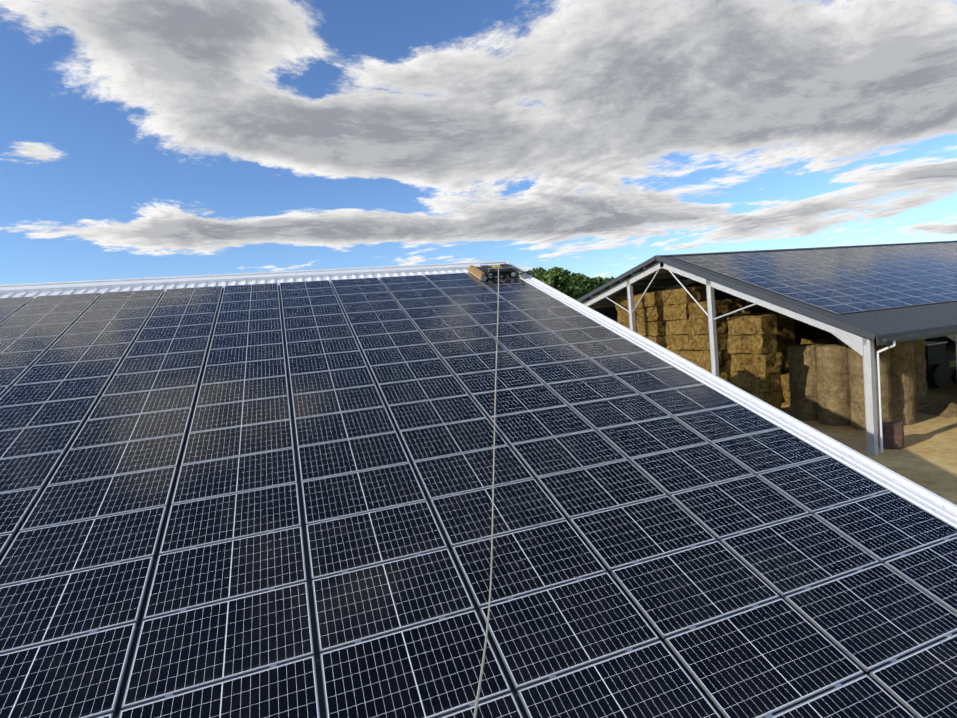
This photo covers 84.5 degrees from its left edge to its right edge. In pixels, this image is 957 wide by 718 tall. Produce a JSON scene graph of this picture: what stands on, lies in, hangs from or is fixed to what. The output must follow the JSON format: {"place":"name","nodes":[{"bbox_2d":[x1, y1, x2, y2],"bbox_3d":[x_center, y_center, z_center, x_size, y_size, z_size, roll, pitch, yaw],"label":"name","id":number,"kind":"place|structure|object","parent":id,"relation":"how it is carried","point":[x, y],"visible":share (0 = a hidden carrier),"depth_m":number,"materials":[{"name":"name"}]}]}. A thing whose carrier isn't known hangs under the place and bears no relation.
{"place":"outdoors","nodes":[
{"label":"outdoors","id":0,"kind":"place"},
{"bbox_2d":[0,261,956,717],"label":"roof","id":1,"kind":"structure","parent":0,"point":[920,497],"depth_m":11.14,"materials":[{"name":"white metal"}]},
{"bbox_2d":[0,273,956,717],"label":"solar panels","id":2,"kind":"object","parent":1,"relation":"on","point":[226,629],"visible":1,"depth_m":7.47,"materials":[{"name":"blue glass"}]},
{"bbox_2d":[0,0,956,284],"label":"sky","id":3,"kind":"structure","parent":0,"point":[139,138],"materials":[{"name":"blue"}]},
{"bbox_2d":[781,348,956,504],"bbox_3d":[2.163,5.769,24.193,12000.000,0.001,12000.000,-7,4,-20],"label":"ground","id":4,"kind":"structure","parent":0,"point":[925,457],"depth_m":24.53,"materials":[{"name":"beige soil"}]},
{"bbox_2d":[525,271,570,293],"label":"tree","id":5,"kind":"object","parent":4,"relation":"on","point":[558,281],"visible":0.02,"depth_m":124.56,"materials":[{"name":"green plant"}]},
{"bbox_2d":[528,266,570,281],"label":"tree","id":6,"kind":"object","parent":4,"relation":"on","point":[566,272],"visible":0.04,"depth_m":141.92,"materials":[{"name":"green plant"}]},
{"bbox_2d":[565,282,593,299],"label":"tree","id":7,"kind":"object","parent":4,"relation":"on","point":[576,291],"visible":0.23,"depth_m":138.02,"materials":[{"name":"green plant"}]},
{"bbox_2d":[570,272,605,289],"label":"tree","id":8,"kind":"object","parent":4,"relation":"on","point":[592,283],"visible":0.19,"depth_m":154.01,"materials":[{"name":"green plant"}]},
{"bbox_2d":[604,276,613,283],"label":"tree","id":9,"kind":"object","parent":4,"relation":"on","point":[608,279],"depth_m":173.03,"materials":[{"name":"green plant"}]},
{"bbox_2d":[615,286,839,411],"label":"hay bales","id":10,"kind":"object","parent":4,"relation":"on","point":[754,342],"visible":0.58,"depth_m":36.24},
{"bbox_2d":[577,240,956,455],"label":"barn","id":11,"kind":"structure","parent":4,"relation":"on","point":[859,332],"depth_m":27.64,"materials":[{"name":"grey metal"}]},
{"bbox_2d":[676,243,956,313],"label":"solar panels","id":12,"kind":"object","parent":11,"relation":"on","point":[844,280],"visible":1,"depth_m":32.60,"materials":[{"name":"blue glass"}]},
{"bbox_2d":[876,340,895,452],"bbox_3d":[18.257,1.717,23.512,0.120,5.123,0.821,-7,4,-20],"label":"downpipe","id":13,"kind":"object","parent":11,"relation":"attached to","point":[879,394],"visible":0.94,"depth_m":23.79,"materials":[{"name":"white plastic"}]},
{"bbox_2d":[787,338,927,430],"bbox_3d":[23.980,1.029,31.906,9.697,4.480,6.496,-7,4,-20],"label":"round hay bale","id":14,"kind":"object","parent":4,"relation":"on","point":[826,384],"visible":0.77,"depth_m":29.44},
{"bbox_2d":[877,420,903,448],"bbox_3d":[19.414,3.554,24.860,1.080,1.190,1.080,-7,4,-20],"label":"barrel","id":15,"kind":"object","parent":4,"relation":"on","point":[893,433],"visible":0.69,"depth_m":24.43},
{"bbox_2d":[916,398,956,417],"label":"straw heap","id":16,"kind":"object","parent":4,"relation":"on","point":[946,408],"visible":0.98,"depth_m":30.34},
{"bbox_2d":[925,341,956,387],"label":"machinery","id":17,"kind":"object","parent":4,"relation":"on","point":[941,367],"visible":0.44,"depth_m":37.90,"materials":[{"name":"black metal"}]},
{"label":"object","id":18,"kind":"object","parent":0,"visible":0},
{"bbox_2d":[473,266,498,717],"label":"rope","id":19,"kind":"object","parent":18,"relation":"attached to","point":[479,686],"visible":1,"depth_m":5.89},
{"bbox_2d":[468,262,527,280],"bbox_3d":[0.762,-3.550,21.353,2.015,0.789,1.478,-7,4,-20],"label":"cleaning robot","id":20,"kind":"object","parent":18,"relation":"on","point":[506,271],"visible":0.98,"depth_m":21.05,"materials":[{"name":"black plastic"}]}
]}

